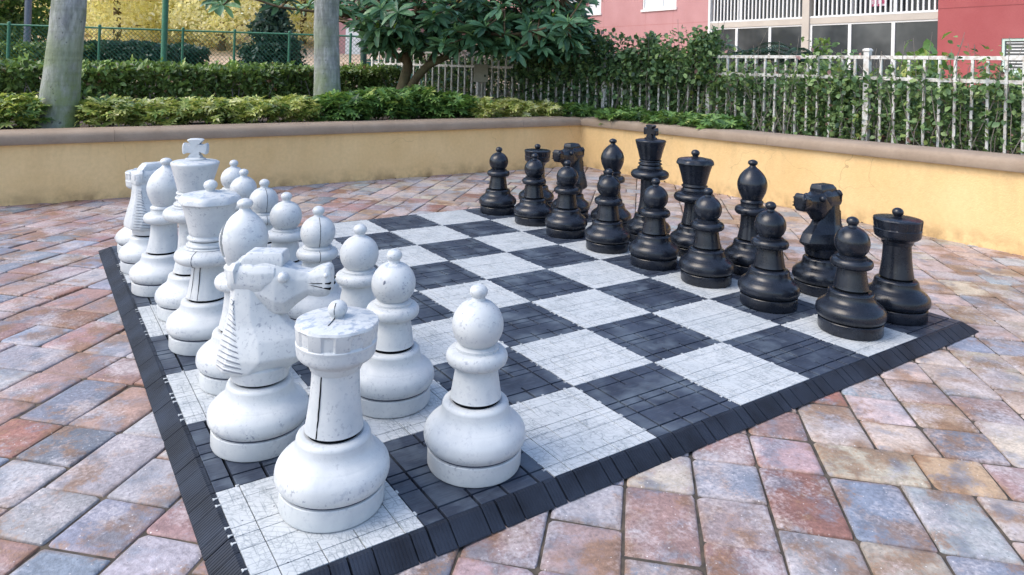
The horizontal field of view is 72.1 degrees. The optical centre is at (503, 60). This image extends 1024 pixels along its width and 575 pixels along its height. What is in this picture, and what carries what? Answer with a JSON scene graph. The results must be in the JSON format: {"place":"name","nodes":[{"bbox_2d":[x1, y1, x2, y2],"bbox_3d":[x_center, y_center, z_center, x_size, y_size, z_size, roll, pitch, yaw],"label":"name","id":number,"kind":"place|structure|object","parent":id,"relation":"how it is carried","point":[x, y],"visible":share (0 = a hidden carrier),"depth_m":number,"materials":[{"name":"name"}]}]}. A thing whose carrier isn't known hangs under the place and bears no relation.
{"place":"outdoors","nodes":[
{"label":"outdoors","id":0,"kind":"place"},
{"bbox_2d":[360,6,366,64],"bbox_3d":[-2.385,-1.664,12.214,0.164,4.580,0.164,2,-1,-34],"label":"lamp pole","id":1,"kind":"object","parent":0,"point":[363,57],"depth_m":12.15,"materials":[{"name":"green metal"}]},
{"bbox_2d":[367,59,461,90],"bbox_3d":[-1.920,0.332,15.256,2.116,0.669,0.054,2,-1,-14],"label":"court windscreen","id":2,"kind":"object","parent":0,"point":[411,74],"depth_m":15.23,"materials":[{"name":"teal fabric"}]},
{"bbox_2d":[0,30,1020,153],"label":"planting bed ground","id":3,"kind":"structure","parent":0,"point":[215,56],"depth_m":23.80,"materials":[{"name":"soil"}]},
{"bbox_2d":[0,0,43,42],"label":"green tree","id":4,"kind":"object","parent":3,"relation":"on","point":[11,17],"visible":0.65,"depth_m":21.49,"materials":[{"name":"green plant"}]},
{"bbox_2d":[0,0,50,42],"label":"green tree","id":5,"kind":"object","parent":3,"relation":"on","point":[41,14],"visible":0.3,"depth_m":22.34,"materials":[{"name":"green plant"}]},
{"bbox_2d":[23,0,31,41],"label":"lamp pole","id":6,"kind":"object","parent":3,"relation":"on","point":[28,12],"depth_m":19.94,"materials":[{"name":"grey metal"}]},
{"bbox_2d":[0,91,55,129],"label":"variegated shrub","id":7,"kind":"object","parent":3,"relation":"on","point":[19,111],"visible":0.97,"depth_m":5.21,"materials":[{"name":"green plant"}]},
{"bbox_2d":[0,40,96,61],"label":"hedge","id":8,"kind":"object","parent":3,"relation":"on","point":[16,49],"visible":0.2,"depth_m":17.71,"materials":[{"name":"green plant"}]},
{"bbox_2d":[34,0,86,128],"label":"palm tree","id":9,"kind":"object","parent":3,"relation":"on","point":[60,89],"visible":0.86,"depth_m":5.40,"materials":[{"name":"grey plant"}]},
{"bbox_2d":[19,0,132,33],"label":"yellow tree","id":10,"kind":"object","parent":3,"relation":"on","point":[87,21],"visible":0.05,"depth_m":29.86,"materials":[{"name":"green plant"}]},
{"bbox_2d":[74,94,146,126],"bbox_3d":[-3.195,0.417,5.675,0.612,0.307,0.700,2,-1,-34],"label":"variegated shrub","id":11,"kind":"object","parent":3,"relation":"on","point":[110,110],"visible":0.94,"depth_m":5.53,"materials":[{"name":"green plant"}]},
{"bbox_2d":[87,0,176,38],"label":"yellow tree","id":12,"kind":"object","parent":3,"relation":"on","point":[121,19],"visible":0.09,"depth_m":30.42,"materials":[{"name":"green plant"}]},
{"bbox_2d":[85,0,183,40],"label":"yellow tree","id":13,"kind":"object","parent":3,"relation":"on","point":[117,10],"visible":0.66,"depth_m":26.38,"materials":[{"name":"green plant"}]},
{"bbox_2d":[83,39,211,65],"bbox_3d":[-9.328,0.013,18.223,3.073,1.154,2.089,2,-1,10],"label":"hedge","id":14,"kind":"object","parent":3,"relation":"on","point":[157,51],"visible":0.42,"depth_m":17.53,"materials":[{"name":"green plant"}]},
{"bbox_2d":[120,96,194,125],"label":"variegated shrub","id":15,"kind":"object","parent":3,"relation":"on","point":[162,110],"visible":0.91,"depth_m":5.70,"materials":[{"name":"green plant"}]},
{"bbox_2d":[160,0,168,61],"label":"lamp pole","id":16,"kind":"object","parent":3,"relation":"on","point":[164,29],"depth_m":12.56,"materials":[{"name":"green metal"}]},
{"bbox_2d":[121,0,249,43],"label":"yellow tree","id":17,"kind":"object","parent":3,"relation":"on","point":[173,37],"visible":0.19,"depth_m":26.95,"materials":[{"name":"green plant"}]},
{"bbox_2d":[0,21,375,85],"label":"chain link fence","id":18,"kind":"object","parent":3,"relation":"on","point":[100,28],"visible":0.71,"depth_m":14.01,"materials":[{"name":"green metal"}]},
{"bbox_2d":[0,52,412,107],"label":"clipped hedge","id":19,"kind":"object","parent":3,"relation":"on","point":[99,78],"visible":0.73,"depth_m":7.81,"materials":[{"name":"green plant"}]},
{"bbox_2d":[178,94,241,124],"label":"variegated shrub","id":20,"kind":"object","parent":3,"relation":"on","point":[208,110],"visible":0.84,"depth_m":5.95,"materials":[{"name":"green plant"}]},
{"bbox_2d":[148,0,290,50],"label":"yellow tree","id":21,"kind":"object","parent":3,"relation":"on","point":[221,22],"visible":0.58,"depth_m":25.00,"materials":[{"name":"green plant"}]},
{"bbox_2d":[3,0,460,36],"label":"distant wood","id":22,"kind":"object","parent":3,"relation":"on","point":[312,16],"visible":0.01,"depth_m":39.08,"materials":[{"name":"green plant"}]},
{"bbox_2d":[223,94,279,123],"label":"variegated shrub","id":23,"kind":"object","parent":3,"relation":"on","point":[255,108],"visible":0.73,"depth_m":6.14,"materials":[{"name":"green plant"}]},
{"bbox_2d":[235,4,310,79],"bbox_3d":[-5.771,-0.372,17.443,1.958,2.285,1.849,1,-1,19],"label":"conifer tree","id":24,"kind":"object","parent":3,"relation":"on","point":[266,21],"visible":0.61,"depth_m":17.20,"materials":[{"name":"green plant"}]},
{"bbox_2d":[241,0,313,46],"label":"yellow tree","id":25,"kind":"object","parent":3,"relation":"on","point":[303,22],"visible":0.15,"depth_m":28.10,"materials":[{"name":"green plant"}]},
{"bbox_2d":[262,93,323,122],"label":"variegated shrub","id":26,"kind":"object","parent":3,"relation":"on","point":[295,107],"visible":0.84,"depth_m":6.34,"materials":[{"name":"green plant"}]},
{"bbox_2d":[313,0,340,120],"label":"palm tree","id":27,"kind":"object","parent":3,"relation":"on","point":[326,51],"visible":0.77,"depth_m":7.04,"materials":[{"name":"grey plant"}]},
{"bbox_2d":[309,89,375,121],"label":"green shrub","id":28,"kind":"object","parent":3,"relation":"on","point":[335,104],"visible":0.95,"depth_m":6.50,"materials":[{"name":"green plant"}]},
{"bbox_2d":[351,85,414,120],"bbox_3d":[-1.233,0.437,6.971,0.705,0.399,0.732,2,-1,-34],"label":"green shrub","id":29,"kind":"object","parent":3,"relation":"on","point":[385,98],"visible":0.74,"depth_m":6.83,"materials":[{"name":"green plant"}]},
{"bbox_2d":[339,0,447,55],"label":"pink cottage","id":30,"kind":"structure","parent":3,"relation":"on","point":[345,31],"depth_m":26.00,"materials":[{"name":"paint"}]},
{"bbox_2d":[345,28,360,53],"bbox_3d":[-5.571,-0.626,25.990,0.550,1.200,0.030,2,0,0],"label":"window","id":31,"kind":"structure","parent":30,"relation":"in","point":[354,49],"depth_m":25.97,"materials":[{"name":"white"}]},
{"bbox_2d":[199,0,600,89],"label":"frangipani tree","id":32,"kind":"object","parent":3,"relation":"on","point":[486,28],"visible":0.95,"depth_m":7.96,"materials":[{"name":"green plant"}]},
{"bbox_2d":[396,84,447,119],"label":"green shrub","id":33,"kind":"object","parent":3,"relation":"on","point":[418,93],"visible":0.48,"depth_m":7.14,"materials":[{"name":"green plant"}]},
{"bbox_2d":[421,89,479,118],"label":"green shrub","id":34,"kind":"object","parent":3,"relation":"on","point":[454,101],"visible":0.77,"depth_m":7.14,"materials":[{"name":"green plant"}]},
{"bbox_2d":[460,95,502,117],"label":"variegated shrub","id":35,"kind":"object","parent":3,"relation":"on","point":[488,107],"visible":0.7,"depth_m":7.24,"materials":[{"name":"green plant"}]},
{"bbox_2d":[492,97,536,116],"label":"variegated shrub","id":36,"kind":"object","parent":3,"relation":"on","point":[512,106],"visible":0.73,"depth_m":7.50,"materials":[{"name":"green plant"}]},
{"bbox_2d":[517,99,564,116],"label":"variegated shrub","id":37,"kind":"object","parent":3,"relation":"on","point":[541,110],"visible":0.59,"depth_m":7.72,"materials":[{"name":"green plant"}]},
{"bbox_2d":[546,101,602,116],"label":"green shrub","id":38,"kind":"object","parent":3,"relation":"on","point":[580,109],"visible":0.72,"depth_m":7.74,"materials":[{"name":"green plant"}]},
{"bbox_2d":[411,53,760,109],"bbox_3d":[0.862,0.293,10.039,5.320,0.929,0.996,1,-1,35],"label":"garden shrub","id":39,"kind":"object","parent":3,"relation":"on","point":[501,80],"visible":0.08,"depth_m":10.66,"materials":[{"name":"green plant"}]},
{"bbox_2d":[594,104,650,125],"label":"green shrub","id":40,"kind":"object","parent":3,"relation":"on","point":[623,112],"visible":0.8,"depth_m":7.23,"materials":[{"name":"green plant"}]},
{"bbox_2d":[639,109,702,133],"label":"green shrub","id":41,"kind":"object","parent":3,"relation":"on","point":[660,116],"visible":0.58,"depth_m":6.78,"materials":[{"name":"green plant"}]},
{"bbox_2d":[371,48,1023,154],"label":"picket fence","id":42,"kind":"object","parent":3,"relation":"on","point":[867,57],"visible":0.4,"depth_m":6.40,"materials":[{"name":"white metal"}]},
{"bbox_2d":[380,49,539,108],"bbox_3d":[-0.662,0.192,9.731,2.968,0.990,0.694,1,-1,35],"label":"climbing ivy","id":43,"kind":"object","parent":42,"relation":"attached to","point":[461,80],"visible":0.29,"depth_m":9.62,"materials":[{"name":"green plant"}]},
{"bbox_2d":[473,64,487,97],"bbox_3d":[-0.306,0.354,9.296,0.190,0.615,0.094,2,0,0],"label":"electrical box","id":44,"kind":"object","parent":42,"relation":"attached to","point":[481,73],"visible":0.88,"depth_m":9.26,"materials":[{"name":"beige paint"}]},
{"bbox_2d":[483,17,768,115],"bbox_3d":[1.188,0.116,8.261,3.920,1.258,0.843,1,-1,36],"label":"ivy mass","id":45,"kind":"object","parent":42,"relation":"attached to","point":[701,44],"visible":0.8,"depth_m":7.99,"materials":[{"name":"green plant"}]},
{"bbox_2d":[701,32,1023,154],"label":"climbing ivy","id":46,"kind":"object","parent":42,"relation":"attached to","point":[845,117],"visible":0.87,"depth_m":6.06,"materials":[{"name":"green plant"}]},
{"bbox_2d":[676,112,753,129],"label":"green shrub","id":47,"kind":"object","parent":3,"relation":"on","point":[713,120],"visible":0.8,"depth_m":6.35,"materials":[{"name":"green plant"}]},
{"bbox_2d":[488,0,1023,99],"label":"apartment building","id":48,"kind":"structure","parent":3,"relation":"on","point":[890,27],"depth_m":19.79,"materials":[{"name":"pink paint"}]},
{"bbox_2d":[570,0,601,15],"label":"window","id":49,"kind":"structure","parent":48,"relation":"in","point":[596,10],"depth_m":29.37,"materials":[{"name":"white"}]},
{"bbox_2d":[641,0,676,11],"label":"window","id":50,"kind":"structure","parent":48,"relation":"in","point":[648,5],"depth_m":26.18,"materials":[{"name":"white"}]},
{"bbox_2d":[872,0,884,5],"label":"beach towel","id":51,"kind":"object","parent":48,"relation":"hanging from","point":[878,2],"visible":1,"depth_m":19.00,"materials":[{"name":"fabric"}]},
{"bbox_2d":[1001,38,1023,74],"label":"window","id":52,"kind":"structure","parent":48,"relation":"in","point":[1004,40],"depth_m":16.06,"materials":[{"name":"grey"}]},
{"bbox_2d":[721,42,794,99],"bbox_3d":[3.673,0.236,10.475,1.591,1.080,1.433,2,-1,-34],"label":"fern palm","id":53,"kind":"object","parent":3,"relation":"on","point":[745,52],"visible":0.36,"depth_m":10.36,"materials":[{"name":"green plant"}]},
{"bbox_2d":[746,47,814,112],"bbox_3d":[4.149,0.304,10.016,1.310,0.964,1.426,2,-1,-34],"label":"fern palm","id":54,"kind":"object","parent":3,"relation":"on","point":[793,49],"visible":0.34,"depth_m":9.97,"materials":[{"name":"green plant"}]},
{"bbox_2d":[809,37,835,73],"bbox_3d":[3.760,0.243,8.210,0.381,1.033,0.322,2,-1,-19],"label":"tall sprout","id":55,"kind":"object","parent":3,"relation":"on","point":[823,41],"visible":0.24,"depth_m":8.13,"materials":[{"name":"green plant"}]},
{"bbox_2d":[723,62,1021,147],"bbox_3d":[3.456,0.369,7.173,1.011,0.840,3.266,2,-1,-34],"label":"garden shrub","id":56,"kind":"object","parent":3,"relation":"on","point":[886,71],"visible":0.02,"depth_m":6.49,"materials":[{"name":"green plant"}]},
{"bbox_2d":[894,31,958,76],"bbox_3d":[3.789,0.231,6.423,0.588,0.986,0.514,2,0,-8],"label":"grape leaf vine","id":57,"kind":"object","parent":3,"relation":"on","point":[923,51],"visible":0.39,"depth_m":6.35,"materials":[{"name":"green plant"}]},
{"bbox_2d":[983,78,1020,148],"bbox_3d":[5.069,0.456,5.051,0.936,0.771,2.766,2,-1,-38],"label":"garden shrub","id":58,"kind":"object","parent":3,"relation":"on","point":[1002,117],"visible":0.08,"depth_m":5.80,"materials":[{"name":"green plant"}]},
{"bbox_2d":[0,166,1023,574],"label":"brick paving","id":59,"kind":"structure","parent":0,"point":[890,532],"depth_m":1.90,"materials":[{"name":"multicoloured brick"}]},
{"bbox_2d":[98,204,978,574],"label":"giant chessboard","id":60,"kind":"object","parent":59,"relation":"on","point":[616,368],"visible":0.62,"depth_m":2.30,"materials":[{"name":"plastic"}]},
{"bbox_2d":[115,162,144,252],"bbox_3d":[-1.868,0.758,3.658,0.260,0.460,0.260,2,0,-9],"label":"chess rook","id":61,"kind":"object","parent":60,"relation":"on","point":[123,235],"visible":0.12,"depth_m":3.57,"materials":[{"name":"white plastic"}]},
{"bbox_2d":[118,161,161,273],"bbox_3d":[-1.670,0.739,3.382,0.260,0.503,0.316,1,-1,44],"label":"chess knight","id":62,"kind":"object","parent":60,"relation":"on","point":[132,250],"visible":0.47,"depth_m":3.28,"materials":[{"name":"white plastic"}]},
{"bbox_2d":[129,158,177,296],"bbox_3d":[-1.480,0.708,3.064,0.260,0.571,0.260,2,0,-4],"label":"chess bishop","id":63,"kind":"object","parent":60,"relation":"on","point":[151,269],"visible":0.78,"depth_m":3.00,"materials":[{"name":"white plastic"}]},
{"bbox_2d":[154,138,219,321],"bbox_3d":[-1.231,0.653,2.788,0.260,0.690,0.260,2,0,-7],"label":"chess king","id":64,"kind":"object","parent":60,"relation":"on","point":[195,170],"visible":0.59,"depth_m":2.72,"materials":[{"name":"white plastic"}]},
{"bbox_2d":[166,180,241,355],"bbox_3d":[-1.049,0.712,2.495,0.260,0.579,0.260,2,-1,-11],"label":"chess queen","id":65,"kind":"object","parent":60,"relation":"on","point":[193,321],"visible":0.77,"depth_m":2.42,"materials":[{"name":"white plastic"}]},
{"bbox_2d":[220,160,240,189],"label":"chess pawn","id":66,"kind":"object","parent":60,"relation":"on","point":[230,174],"visible":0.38,"depth_m":3.84,"materials":[{"name":"white plastic"}]},
{"bbox_2d":[195,198,268,394],"bbox_3d":[-0.825,0.720,2.221,0.260,0.571,0.260,2,-1,14],"label":"chess bishop","id":67,"kind":"object","parent":60,"relation":"on","point":[244,230],"visible":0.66,"depth_m":2.16,"materials":[{"name":"white plastic"}]},
{"bbox_2d":[229,169,256,212],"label":"chess pawn","id":68,"kind":"object","parent":60,"relation":"on","point":[243,185],"visible":0.3,"depth_m":3.54,"materials":[{"name":"white plastic"}]},
{"bbox_2d":[249,179,278,246],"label":"chess pawn","id":69,"kind":"object","parent":60,"relation":"on","point":[264,198],"visible":0.35,"depth_m":3.25,"materials":[{"name":"white plastic"}]},
{"bbox_2d":[206,247,335,461],"bbox_3d":[-0.619,0.756,1.877,0.316,0.503,0.260,2,0,0],"label":"chess knight","id":70,"kind":"object","parent":60,"relation":"on","point":[257,409],"visible":0.97,"depth_m":1.82,"materials":[{"name":"white plastic"}]},
{"bbox_2d":[268,192,301,265],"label":"chess pawn","id":71,"kind":"object","parent":60,"relation":"on","point":[285,216],"visible":0.5,"depth_m":2.94,"materials":[{"name":"white plastic"}]},
{"bbox_2d":[287,206,341,321],"bbox_3d":[-0.721,0.786,2.713,0.260,0.452,0.260,2,-1,-35],"label":"chess pawn","id":72,"kind":"object","parent":60,"relation":"on","point":[317,235],"visible":0.56,"depth_m":2.66,"materials":[{"name":"white plastic"}]},
{"bbox_2d":[274,300,389,532],"bbox_3d":[-0.389,0.783,1.621,0.260,0.460,0.260,2,-1,-35],"label":"chess rook","id":73,"kind":"object","parent":60,"relation":"on","point":[332,467],"visible":1,"depth_m":1.55,"materials":[{"name":"white plastic"}]},
{"bbox_2d":[335,224,378,308],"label":"chess pawn","id":74,"kind":"object","parent":60,"relation":"on","point":[359,252],"visible":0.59,"depth_m":2.38,"materials":[{"name":"white plastic"}]},
{"bbox_2d":[360,249,433,418],"bbox_3d":[-0.335,0.792,2.113,0.260,0.452,0.260,2,0,2],"label":"chess pawn","id":75,"kind":"object","parent":60,"relation":"on","point":[396,373],"visible":0.89,"depth_m":2.05,"materials":[{"name":"white plastic"}]},
{"bbox_2d":[424,283,525,487],"bbox_3d":[-0.070,0.797,1.797,0.260,0.452,0.260,2,-1,12],"label":"chess pawn","id":76,"kind":"object","parent":60,"relation":"on","point":[474,432],"visible":1,"depth_m":1.73,"materials":[{"name":"white plastic"}]},
{"bbox_2d":[479,147,515,214],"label":"chess pawn","id":77,"kind":"object","parent":60,"relation":"on","point":[497,197],"visible":1,"depth_m":4.82,"materials":[{"name":"black plastic"}]},
{"bbox_2d":[513,153,552,225],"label":"chess pawn","id":78,"kind":"object","parent":60,"relation":"on","point":[532,207],"visible":0.98,"depth_m":4.52,"materials":[{"name":"black plastic"}]},
{"bbox_2d":[518,144,553,206],"bbox_3d":[0.240,0.831,5.082,0.260,0.460,0.260,1,-1,28],"label":"chess rook","id":79,"kind":"object","parent":60,"relation":"on","point":[544,159],"visible":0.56,"depth_m":5.02,"materials":[{"name":"black plastic"}]},
{"bbox_2d":[545,160,587,238],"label":"chess pawn","id":80,"kind":"object","parent":60,"relation":"on","point":[565,218],"visible":0.99,"depth_m":4.22,"materials":[{"name":"black plastic"}]},
{"bbox_2d":[552,143,589,218],"bbox_3d":[0.444,0.812,4.764,0.260,0.503,0.316,1,-1,42],"label":"chess knight","id":81,"kind":"object","parent":60,"relation":"on","point":[573,153],"visible":0.56,"depth_m":4.73,"materials":[{"name":"black plastic"}]},
{"bbox_2d":[584,169,630,253],"bbox_3d":[0.590,0.835,3.968,0.260,0.452,0.260,1,-1,22],"label":"chess pawn","id":82,"kind":"object","parent":60,"relation":"on","point":[607,232],"visible":1,"depth_m":3.91,"materials":[{"name":"black plastic"}]},
{"bbox_2d":[591,139,631,228],"bbox_3d":[0.691,0.783,4.492,0.260,0.571,0.260,2,0,-4],"label":"chess bishop","id":83,"kind":"object","parent":60,"relation":"on","point":[612,156],"visible":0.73,"depth_m":4.44,"materials":[{"name":"black plastic"}]},
{"bbox_2d":[626,124,670,241],"bbox_3d":[0.869,0.725,4.185,0.260,0.690,0.260,2,-1,-36],"label":"chess king","id":84,"kind":"object","parent":60,"relation":"on","point":[650,148],"visible":0.67,"depth_m":4.13,"materials":[{"name":"black plastic"}]},
{"bbox_2d":[629,178,679,270],"bbox_3d":[0.789,0.838,3.673,0.260,0.452,0.260,2,-1,-29],"label":"chess pawn","id":85,"kind":"object","parent":60,"relation":"on","point":[653,246],"visible":1,"depth_m":3.61,"materials":[{"name":"black plastic"}]},
{"bbox_2d":[670,150,714,256],"bbox_3d":[1.062,0.784,3.916,0.260,0.579,0.260,1,-1,39],"label":"chess queen","id":86,"kind":"object","parent":60,"relation":"on","point":[695,169],"visible":0.68,"depth_m":3.85,"materials":[{"name":"black plastic"}]},
{"bbox_2d":[679,188,734,287],"bbox_3d":[0.986,0.841,3.406,0.260,0.452,0.260,2,-1,-14],"label":"chess pawn","id":87,"kind":"object","parent":60,"relation":"on","point":[705,261],"visible":1,"depth_m":3.34,"materials":[{"name":"black plastic"}]},
{"bbox_2d":[725,160,767,274],"bbox_3d":[1.269,0.792,3.600,0.260,0.571,0.260,2,0,-4],"label":"chess bishop","id":88,"kind":"object","parent":60,"relation":"on","point":[752,186],"visible":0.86,"depth_m":3.55,"materials":[{"name":"black plastic"}]},
{"bbox_2d":[738,201,800,313],"bbox_3d":[1.167,0.844,3.085,0.260,0.452,0.260,2,-1,-30],"label":"chess pawn","id":89,"kind":"object","parent":60,"relation":"on","point":[767,283],"visible":1,"depth_m":3.02,"materials":[{"name":"black plastic"}]},
{"bbox_2d":[792,183,842,296],"bbox_3d":[1.474,0.829,3.289,0.316,0.503,0.260,2,-1,-32],"label":"chess knight","id":90,"kind":"object","parent":60,"relation":"on","point":[813,270],"visible":0.77,"depth_m":3.24,"materials":[{"name":"black plastic"}]},
{"bbox_2d":[815,216,887,340],"bbox_3d":[1.387,0.848,2.804,0.260,0.452,0.260,1,-1,17],"label":"chess pawn","id":91,"kind":"object","parent":60,"relation":"on","point":[848,305],"visible":1,"depth_m":2.74,"materials":[{"name":"black plastic"}]},
{"bbox_2d":[869,207,931,325],"bbox_3d":[1.669,0.854,2.985,0.260,0.460,0.260,1,-1,45],"label":"chess rook","id":92,"kind":"object","parent":60,"relation":"on","point":[902,297],"visible":0.96,"depth_m":2.92,"materials":[{"name":"black plastic"}]},
{"bbox_2d":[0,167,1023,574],"bbox_3d":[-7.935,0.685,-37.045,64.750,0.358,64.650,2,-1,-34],"label":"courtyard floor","id":93,"kind":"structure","parent":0,"point":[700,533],"depth_m":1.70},
{"bbox_2d":[0,116,580,205],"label":"garden wall","id":94,"kind":"structure","parent":93,"relation":"on","point":[51,165],"depth_m":5.84,"materials":[{"name":"yellow paint"}]},
{"bbox_2d":[581,116,1023,255],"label":"garden wall","id":95,"kind":"structure","parent":93,"relation":"on","point":[971,197],"depth_m":5.03,"materials":[{"name":"yellow paint"}]}
]}

